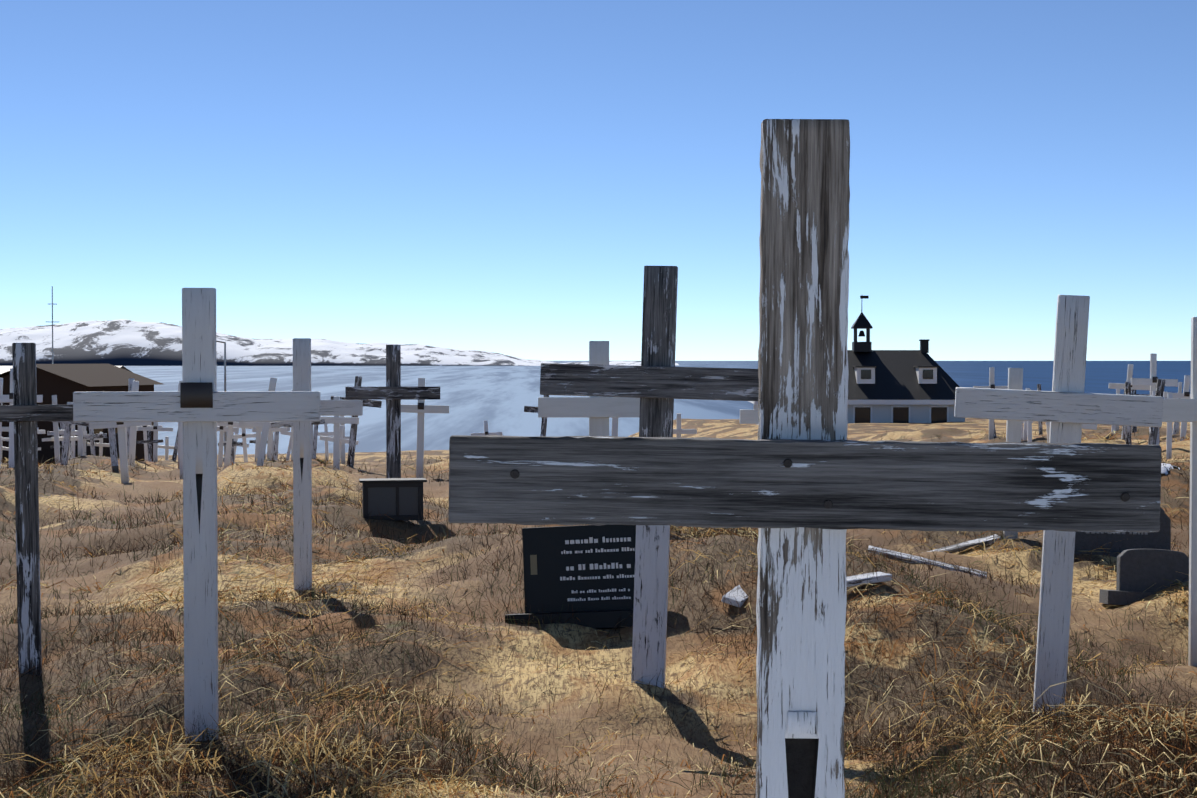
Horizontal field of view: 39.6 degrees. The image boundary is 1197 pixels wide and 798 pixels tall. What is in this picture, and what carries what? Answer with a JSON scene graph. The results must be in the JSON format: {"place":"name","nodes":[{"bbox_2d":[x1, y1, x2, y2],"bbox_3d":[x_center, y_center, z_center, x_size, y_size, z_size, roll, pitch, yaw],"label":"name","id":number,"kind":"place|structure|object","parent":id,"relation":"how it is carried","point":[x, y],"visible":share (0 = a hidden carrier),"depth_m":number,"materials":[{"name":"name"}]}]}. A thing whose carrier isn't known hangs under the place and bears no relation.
{"place":"outdoors","nodes":[
{"label":"outdoors","id":0,"kind":"place"},
{"bbox_2d":[0,319,678,365],"bbox_3d":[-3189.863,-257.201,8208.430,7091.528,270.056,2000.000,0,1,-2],"label":"mountains","id":1,"kind":"structure","parent":0,"point":[122,342],"depth_m":7514.21,"materials":[{"name":"white snow"}]},
{"bbox_2d":[0,418,1196,797],"bbox_3d":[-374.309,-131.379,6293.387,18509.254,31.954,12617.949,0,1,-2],"label":"ground","id":2,"kind":"structure","parent":0,"point":[722,684],"depth_m":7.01,"materials":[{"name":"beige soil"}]},
{"bbox_2d":[0,378,2,467],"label":"cross","id":3,"kind":"object","parent":2,"relation":"on","point":[1,386],"visible":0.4,"depth_m":20.10,"materials":[{"name":"white paint"}]},
{"bbox_2d":[1,436,8,462],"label":"cross","id":4,"kind":"object","parent":2,"relation":"on","point":[5,448],"visible":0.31,"depth_m":35.91,"materials":[{"name":"white paint"}]},
{"bbox_2d":[2,427,8,431],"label":"cross","id":5,"kind":"object","parent":2,"relation":"on","point":[5,429],"visible":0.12,"depth_m":22.92,"materials":[{"name":"white paint"}]},
{"bbox_2d":[0,368,42,467],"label":"cross","id":6,"kind":"object","parent":2,"relation":"on","point":[6,398],"visible":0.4,"depth_m":18.89,"materials":[{"name":"white paint"}]},
{"bbox_2d":[0,343,72,675],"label":"cross","id":7,"kind":"object","parent":2,"relation":"on","point":[24,412],"visible":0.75,"depth_m":6.08,"materials":[{"name":"brown wood"}]},
{"bbox_2d":[37,430,45,433],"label":"cross","id":8,"kind":"object","parent":2,"relation":"on","point":[40,431],"visible":0.08,"depth_m":29.20,"materials":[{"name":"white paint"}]},
{"bbox_2d":[42,426,59,450],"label":"cross","id":9,"kind":"object","parent":2,"relation":"on","point":[46,439],"visible":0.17,"depth_m":36.37,"materials":[{"name":"white paint"}]},
{"bbox_2d":[52,286,53,363],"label":"radio mast","id":10,"kind":"object","parent":2,"relation":"on","point":[52,327],"visible":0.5,"depth_m":108.85,"materials":[{"name":"silver metal"}]},
{"bbox_2d":[52,395,59,463],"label":"cross","id":11,"kind":"object","parent":2,"relation":"on","point":[56,434],"visible":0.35,"depth_m":26.88,"materials":[{"name":"white paint"}]},
{"bbox_2d":[47,423,77,444],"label":"cross","id":12,"kind":"object","parent":2,"relation":"on","point":[52,433],"visible":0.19,"depth_m":34.72,"materials":[{"name":"white wood"}]},
{"bbox_2d":[51,424,77,458],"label":"cross","id":13,"kind":"object","parent":2,"relation":"on","point":[71,438],"visible":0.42,"depth_m":27.55,"materials":[{"name":"white paint"}]},
{"bbox_2d":[0,366,131,373],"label":"pale shed roof","id":14,"kind":"structure","parent":2,"relation":"on","point":[3,369],"depth_m":98.23,"materials":[{"name":"white metal"}]},
{"bbox_2d":[49,402,88,464],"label":"cross","id":15,"kind":"object","parent":2,"relation":"on","point":[66,441],"visible":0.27,"depth_m":22.25,"materials":[{"name":"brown wood"}]},
{"bbox_2d":[59,424,86,458],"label":"cross","id":16,"kind":"object","parent":2,"relation":"on","point":[73,432],"visible":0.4,"depth_m":30.40,"materials":[{"name":"white paint"}]},
{"bbox_2d":[78,425,82,456],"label":"cross","id":17,"kind":"object","parent":2,"relation":"on","point":[80,440],"visible":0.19,"depth_m":25.05,"materials":[{"name":"white paint"}]},
{"bbox_2d":[0,364,162,463],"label":"building","id":18,"kind":"structure","parent":2,"relation":"on","point":[63,382],"depth_m":78.43,"materials":[{"name":"brown wood"}]},
{"bbox_2d":[75,426,101,455],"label":"cross","id":19,"kind":"object","parent":2,"relation":"on","point":[84,443],"visible":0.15,"depth_m":34.94,"materials":[{"name":"white paint"}]},
{"bbox_2d":[75,429,106,455],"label":"cross","id":20,"kind":"object","parent":2,"relation":"on","point":[91,435],"visible":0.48,"depth_m":32.17,"materials":[{"name":"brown wood"}]},
{"bbox_2d":[87,432,109,455],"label":"cross","id":21,"kind":"object","parent":2,"relation":"on","point":[101,444],"visible":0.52,"depth_m":36.47,"materials":[{"name":"white paint"}]},
{"bbox_2d":[86,422,117,466],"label":"cross","id":22,"kind":"object","parent":2,"relation":"on","point":[112,443],"visible":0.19,"depth_m":21.16,"materials":[{"name":"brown wood"}]},
{"bbox_2d":[89,422,151,483],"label":"cross","id":23,"kind":"object","parent":2,"relation":"on","point":[121,428],"visible":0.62,"depth_m":18.14,"materials":[{"name":"white paint"}]},
{"bbox_2d":[127,378,134,458],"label":"cross","id":24,"kind":"object","parent":2,"relation":"on","point":[129,390],"visible":0.15,"depth_m":25.75,"materials":[{"name":"white wood"}]},
{"bbox_2d":[128,381,138,466],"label":"cross","id":25,"kind":"object","parent":2,"relation":"on","point":[133,430],"visible":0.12,"depth_m":23.16,"materials":[{"name":"white paint"}]},
{"bbox_2d":[136,431,162,461],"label":"cross","id":26,"kind":"object","parent":2,"relation":"on","point":[148,441],"visible":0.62,"depth_m":32.34,"materials":[{"name":"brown wood"}]},
{"bbox_2d":[137,425,161,459],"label":"cross","id":27,"kind":"object","parent":2,"relation":"on","point":[145,445],"visible":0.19,"depth_m":36.45,"materials":[{"name":"white paint"}]},
{"bbox_2d":[138,422,172,461],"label":"cross","id":28,"kind":"object","parent":2,"relation":"on","point":[155,428],"visible":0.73,"depth_m":33.90,"materials":[{"name":"white paint"}]},
{"bbox_2d":[158,437,173,459],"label":"cross","id":29,"kind":"object","parent":2,"relation":"on","point":[166,447],"visible":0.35,"depth_m":37.98,"materials":[{"name":"white paint"}]},
{"bbox_2d":[172,431,177,460],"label":"cross","id":30,"kind":"object","parent":2,"relation":"on","point":[175,452],"visible":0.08,"depth_m":31.41,"materials":[{"name":"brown wood"}]},
{"bbox_2d":[178,384,179,468],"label":"cross","id":31,"kind":"object","parent":2,"relation":"on","point":[178,440],"visible":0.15,"depth_m":28.18,"materials":[{"name":"white paint"}]},
{"bbox_2d":[179,381,182,478],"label":"cross","id":32,"kind":"object","parent":2,"relation":"on","point":[181,444],"visible":0.12,"depth_m":20.66,"materials":[{"name":"white paint"}]},
{"bbox_2d":[73,288,319,743],"bbox_3d":[-1.241,0.536,5.172,0.750,1.763,0.074,0,1,-4],"label":"cross","id":33,"kind":"object","parent":2,"relation":"on","point":[199,405],"visible":0.96,"depth_m":5.16,"materials":[{"name":"white paint"}]},
{"bbox_2d":[216,341,226,461],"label":"street light","id":34,"kind":"object","parent":2,"relation":"on","point":[225,436],"visible":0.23,"depth_m":99.28,"materials":[{"name":"silver metal"}]},
{"bbox_2d":[217,426,238,466],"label":"cross","id":35,"kind":"object","parent":2,"relation":"on","point":[222,429],"visible":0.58,"depth_m":32.90,"materials":[{"name":"white paint"}]},
{"bbox_2d":[218,433,242,464],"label":"cross","id":36,"kind":"object","parent":2,"relation":"on","point":[232,449],"visible":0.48,"depth_m":36.35,"materials":[{"name":"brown wood"}]},
{"bbox_2d":[217,422,252,467],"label":"cross","id":37,"kind":"object","parent":2,"relation":"on","point":[230,425],"visible":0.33,"depth_m":25.88,"materials":[{"name":"white paint"}]},
{"bbox_2d":[223,432,248,465],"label":"cross","id":38,"kind":"object","parent":2,"relation":"on","point":[236,439],"visible":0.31,"depth_m":37.12,"materials":[{"name":"white paint"}]},
{"bbox_2d":[232,428,255,461],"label":"cross","id":39,"kind":"object","parent":2,"relation":"on","point":[243,435],"visible":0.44,"depth_m":34.02,"materials":[{"name":"white paint"}]},
{"bbox_2d":[239,422,278,461],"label":"cross","id":40,"kind":"object","parent":2,"relation":"on","point":[258,425],"visible":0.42,"depth_m":22.57,"materials":[{"name":"white paint"}]},
{"bbox_2d":[256,377,276,466],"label":"cross","id":41,"kind":"object","parent":2,"relation":"on","point":[265,430],"visible":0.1,"depth_m":20.01,"materials":[{"name":"white paint"}]},
{"bbox_2d":[253,427,286,460],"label":"cross","id":42,"kind":"object","parent":2,"relation":"on","point":[269,443],"visible":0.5,"depth_m":24.47,"materials":[{"name":"white paint"}]},
{"bbox_2d":[252,427,289,457],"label":"cross","id":43,"kind":"object","parent":2,"relation":"on","point":[288,428],"visible":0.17,"depth_m":28.52,"materials":[{"name":"white paint"}]},
{"bbox_2d":[273,426,290,459],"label":"cross","id":44,"kind":"object","parent":2,"relation":"on","point":[276,442],"visible":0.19,"depth_m":26.23,"materials":[{"name":"white wood"}]},
{"bbox_2d":[280,432,290,460],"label":"cross","id":45,"kind":"object","parent":2,"relation":"on","point":[289,445],"visible":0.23,"depth_m":36.50,"materials":[{"name":"white paint"}]},
{"bbox_2d":[291,390,292,460],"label":"cross","id":46,"kind":"object","parent":2,"relation":"on","point":[292,442],"visible":0.12,"depth_m":23.08,"materials":[{"name":"white paint"}]},
{"bbox_2d":[271,419,324,427],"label":"cross","id":47,"kind":"object","parent":2,"relation":"on","point":[285,424],"visible":0.25,"depth_m":18.52,"materials":[{"name":"white wood"}]},
{"bbox_2d":[311,425,312,458],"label":"cross","id":48,"kind":"object","parent":2,"relation":"on","point":[312,440],"visible":0.08,"depth_m":30.16,"materials":[{"name":"white paint"}]},
{"bbox_2d":[313,425,317,458],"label":"cross","id":49,"kind":"object","parent":2,"relation":"on","point":[315,434],"visible":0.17,"depth_m":32.54,"materials":[{"name":"white wood"}]},
{"bbox_2d":[318,423,333,460],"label":"cross","id":50,"kind":"object","parent":2,"relation":"on","point":[326,433],"visible":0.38,"depth_m":33.62,"materials":[{"name":"white paint"}]},
{"bbox_2d":[293,338,362,589],"bbox_3d":[-1.499,0.507,8.397,0.620,1.626,0.068,0,1,1],"label":"cross","id":51,"kind":"object","parent":2,"relation":"on","point":[302,494],"visible":0.62,"depth_m":8.39,"materials":[{"name":"white paint"}]},
{"bbox_2d":[326,416,344,463],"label":"cross","id":52,"kind":"object","parent":2,"relation":"on","point":[343,453],"visible":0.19,"depth_m":31.18,"materials":[{"name":"white paint"}]},
{"bbox_2d":[320,396,358,469],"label":"cross","id":53,"kind":"object","parent":2,"relation":"on","point":[337,421],"visible":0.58,"depth_m":20.77,"materials":[{"name":"white paint"}]},
{"bbox_2d":[320,425,358,454],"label":"cross","id":54,"kind":"object","parent":2,"relation":"on","point":[325,438],"visible":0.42,"depth_m":24.92,"materials":[{"name":"white paint"}]},
{"bbox_2d":[331,376,381,467],"bbox_3d":[-3.228,0.498,21.859,0.665,1.597,0.072,6,3,-4],"label":"cross","id":55,"kind":"object","parent":2,"relation":"on","point":[353,428],"visible":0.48,"depth_m":21.85,"materials":[{"name":"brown wood"}]},
{"bbox_2d":[345,345,439,477],"bbox_3d":[-1.591,0.420,12.896,0.730,1.682,0.070,0,1,-2],"label":"cross","id":56,"kind":"object","parent":2,"relation":"on","point":[393,393],"visible":0.75,"depth_m":12.88,"materials":[{"name":"brown wood"}]},
{"bbox_2d":[359,478,426,520],"bbox_3d":[-1.452,0.709,11.736,0.470,0.285,0.210,0,1,-10],"label":"planter box","id":57,"kind":"object","parent":2,"relation":"on","point":[400,498],"visible":0.85,"depth_m":11.67,"materials":[{"name":"black wood"}]},
{"bbox_2d":[401,378,448,477],"bbox_3d":[-2.161,0.590,20.148,0.682,1.686,0.072,1,3,-2],"label":"cross","id":58,"kind":"object","parent":2,"relation":"on","point":[421,408],"visible":0.79,"depth_m":20.13,"materials":[{"name":"white paint"}]},
{"bbox_2d":[471,421,501,435],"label":"cross","id":59,"kind":"object","parent":2,"relation":"on","point":[486,431],"visible":0.48,"depth_m":34.27,"materials":[{"name":"white paint"}]},
{"bbox_2d":[524,395,548,435],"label":"cross","id":60,"kind":"object","parent":2,"relation":"on","point":[532,409],"visible":0.19,"depth_m":24.39,"materials":[{"name":"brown wood"}]},
{"bbox_2d":[505,525,635,628],"bbox_3d":[-0.051,0.812,7.594,0.740,0.470,0.220,-3,-6,8],"label":"black headstone","id":61,"kind":"object","parent":2,"relation":"on","point":[588,571],"visible":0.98,"depth_m":7.56,"materials":[{"name":"black stone"}]},
{"bbox_2d":[538,341,639,435],"bbox_3d":[0.004,0.369,9.538,0.700,1.404,0.070,0,1,-2],"label":"cross","id":62,"kind":"object","parent":2,"relation":"on","point":[598,411],"visible":0.46,"depth_m":9.50,"materials":[{"name":"white paint"}]},
{"bbox_2d":[612,417,617,435],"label":"cross","id":63,"kind":"object","parent":2,"relation":"on","point":[614,426],"visible":0.08,"depth_m":22.96,"materials":[{"name":"white paint"}]},
{"bbox_2d":[540,266,758,687],"bbox_3d":[0.203,0.460,6.262,0.890,1.926,0.070,2,0,12],"label":"cross","id":64,"kind":"object","parent":2,"relation":"on","point":[657,382],"visible":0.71,"depth_m":6.26,"materials":[{"name":"grey wood"}]},
{"bbox_2d":[673,413,696,437],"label":"cross","id":65,"kind":"object","parent":2,"relation":"on","point":[678,431],"visible":0.42,"depth_m":26.15,"materials":[{"name":"white paint"}]},
{"bbox_2d":[721,585,747,606],"bbox_3d":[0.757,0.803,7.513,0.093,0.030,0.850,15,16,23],"label":"white rock","id":66,"kind":"object","parent":2,"relation":"on","point":[732,599],"visible":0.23,"depth_m":7.16,"materials":[{"name":"grey stone"}]},
{"bbox_2d":[740,409,758,423],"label":"cross","id":67,"kind":"object","parent":2,"relation":"on","point":[749,417],"visible":0.12,"depth_m":11.03,"materials":[{"name":"white paint"}]},
{"bbox_2d":[449,119,1161,797],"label":"cross","id":68,"kind":"object","parent":2,"relation":"on","point":[801,483],"visible":1,"depth_m":1.88,"materials":[{"name":"grey wood"}]},
{"bbox_2d":[749,296,964,424],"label":"church","id":69,"kind":"structure","parent":2,"relation":"on","point":[903,386],"depth_m":97.12,"materials":[{"name":"black wood"}]},
{"bbox_2d":[846,572,891,586],"bbox_3d":[1.135,0.806,7.379,0.400,0.029,0.084,-3,6,-37],"label":"fallen plank","id":70,"kind":"object","parent":2,"relation":"on","point":[854,580],"visible":0.52,"depth_m":7.40,"materials":[{"name":"grey wood"}]},
{"bbox_2d":[868,545,986,578],"bbox_3d":[1.930,0.962,9.766,0.700,0.030,0.103,12,10,10],"label":"fallen plank","id":71,"kind":"object","parent":2,"relation":"on","point":[913,560],"visible":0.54,"depth_m":9.75,"materials":[{"name":"grey wood"}]},
{"bbox_2d":[922,534,1001,552],"bbox_3d":[2.474,1.007,11.325,0.550,0.029,0.093,-13,12,-9],"label":"fallen plank","id":72,"kind":"object","parent":2,"relation":"on","point":[962,546],"visible":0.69,"depth_m":11.31,"materials":[{"name":"grey wood"}]},
{"bbox_2d":[973,367,1007,439],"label":"cross","id":73,"kind":"object","parent":2,"relation":"on","point":[991,386],"visible":0.52,"depth_m":30.22,"materials":[{"name":"white paint"}]},
{"bbox_2d":[1003,368,1022,538],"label":"cross","id":74,"kind":"object","parent":2,"relation":"on","point":[1013,427],"visible":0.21,"depth_m":11.32,"materials":[{"name":"white paint"}]},
{"bbox_2d":[1023,388,1029,439],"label":"cross","id":75,"kind":"object","parent":2,"relation":"on","point":[1025,431],"visible":0.06,"depth_m":30.63,"materials":[{"name":"white paint"}]},
{"bbox_2d":[1021,421,1032,439],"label":"cross","id":76,"kind":"object","parent":2,"relation":"on","point":[1022,422],"visible":0.19,"depth_m":33.22,"materials":[{"name":"white paint"}]},
{"bbox_2d":[1026,389,1031,441],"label":"cross","id":77,"kind":"object","parent":2,"relation":"on","point":[1029,429],"visible":0.1,"depth_m":27.11,"materials":[{"name":"white paint"}]},
{"bbox_2d":[1037,384,1042,434],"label":"cross","id":78,"kind":"object","parent":2,"relation":"on","point":[1039,423],"visible":0.25,"depth_m":36.46,"materials":[{"name":"white wood"}]},
{"bbox_2d":[1046,425,1049,442],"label":"cross","id":79,"kind":"object","parent":2,"relation":"on","point":[1048,427],"visible":0.17,"depth_m":27.83,"materials":[{"name":"white paint"}]},
{"bbox_2d":[954,295,1162,719],"bbox_3d":[1.500,0.561,5.556,0.665,1.816,0.070,3,5,7],"label":"cross","id":80,"kind":"object","parent":2,"relation":"on","point":[1066,407],"visible":0.71,"depth_m":5.50,"materials":[{"name":"white paint"}]},
{"bbox_2d":[1046,422,1096,429],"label":"cross","id":81,"kind":"object","parent":2,"relation":"on","point":[1090,426],"visible":0.12,"depth_m":18.54,"materials":[{"name":"white paint"}]},
{"bbox_2d":[1111,425,1115,432],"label":"cross","id":82,"kind":"object","parent":2,"relation":"on","point":[1113,428],"visible":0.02,"depth_m":35.21,"materials":[{"name":"white paint"}]},
{"bbox_2d":[1116,389,1119,430],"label":"cross","id":83,"kind":"object","parent":2,"relation":"on","point":[1117,392],"visible":0.08,"depth_m":35.93,"materials":[{"name":"white paint"}]},
{"bbox_2d":[1074,507,1170,557],"bbox_3d":[3.261,0.826,10.470,0.780,0.415,0.260,0,-3,10],"label":"gravestone","id":84,"kind":"object","parent":2,"relation":"on","point":[1090,541],"visible":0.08,"depth_m":10.39,"materials":[{"name":"stone"}]},
{"bbox_2d":[1122,384,1125,439],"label":"cross","id":85,"kind":"object","parent":2,"relation":"on","point":[1123,433],"visible":0.1,"depth_m":28.64,"materials":[{"name":"white wood"}]},
{"bbox_2d":[1125,382,1131,443],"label":"cross","id":86,"kind":"object","parent":2,"relation":"on","point":[1128,428],"visible":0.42,"depth_m":26.44,"materials":[{"name":"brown wood"}]},
{"bbox_2d":[1108,364,1149,438],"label":"cross","id":87,"kind":"object","parent":2,"relation":"on","point":[1121,385],"visible":0.27,"depth_m":29.33,"materials":[{"name":"white paint"}]},
{"bbox_2d":[1122,390,1149,432],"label":"cross","id":88,"kind":"object","parent":2,"relation":"on","point":[1133,392],"visible":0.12,"depth_m":31.78,"materials":[{"name":"grey wood"}]},
{"bbox_2d":[1099,549,1188,604],"bbox_3d":[2.891,0.929,8.660,0.500,0.295,0.230,2,-4,6],"label":"headstone","id":89,"kind":"object","parent":2,"relation":"on","point":[1140,572],"visible":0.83,"depth_m":8.62,"materials":[{"name":"stone"}]},
{"bbox_2d":[1131,353,1177,431],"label":"cross","id":90,"kind":"object","parent":2,"relation":"on","point":[1151,382],"visible":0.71,"depth_m":23.67,"materials":[{"name":"white paint"}]},
{"bbox_2d":[1152,391,1159,444],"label":"cross","id":91,"kind":"object","parent":2,"relation":"on","point":[1158,436],"visible":0.1,"depth_m":21.35,"materials":[{"name":"white wood"}]},
{"bbox_2d":[1148,379,1164,444],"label":"cross","id":92,"kind":"object","parent":2,"relation":"on","point":[1153,432],"visible":0.19,"depth_m":18.40,"materials":[{"name":"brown wood"}]},
{"bbox_2d":[1166,394,1172,458],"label":"cross","id":93,"kind":"object","parent":2,"relation":"on","point":[1169,437],"visible":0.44,"depth_m":22.25,"materials":[{"name":"white paint"}]},
{"bbox_2d":[1161,463,1179,474],"bbox_3d":[4.623,0.738,15.206,2.000,0.462,3.250,0,1,-2],"label":"rock","id":94,"kind":"object","parent":2,"relation":"on","point":[1164,469],"depth_m":14.14,"materials":[{"name":"white stone"}]},
{"bbox_2d":[1172,398,1180,434],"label":"cross","id":95,"kind":"object","parent":2,"relation":"on","point":[1175,426],"visible":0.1,"depth_m":29.62,"materials":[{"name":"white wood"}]},
{"bbox_2d":[1163,375,1190,440],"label":"cross","id":96,"kind":"object","parent":2,"relation":"on","point":[1185,394],"visible":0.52,"depth_m":26.16,"materials":[{"name":"white paint"}]},
{"bbox_2d":[1173,382,1181,433],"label":"cross","id":97,"kind":"object","parent":2,"relation":"on","point":[1180,387],"visible":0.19,"depth_m":36.43,"materials":[{"name":"white paint"}]},
{"bbox_2d":[1162,317,1196,665],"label":"cross","id":98,"kind":"object","parent":2,"relation":"on","point":[1179,410],"visible":0.52,"depth_m":7.21,"materials":[{"name":"white paint"}]},
{"bbox_2d":[0,0,1196,360],"label":"sky","id":99,"kind":"structure","parent":0,"point":[505,177],"materials":[{"name":"blue"}]},
{"bbox_2d":[124,361,1190,454],"bbox_3d":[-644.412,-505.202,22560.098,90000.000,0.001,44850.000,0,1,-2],"label":"sea","id":100,"kind":"structure","parent":0,"point":[497,398],"depth_m":1520.07,"materials":[{"name":"liquid"}]}
]}

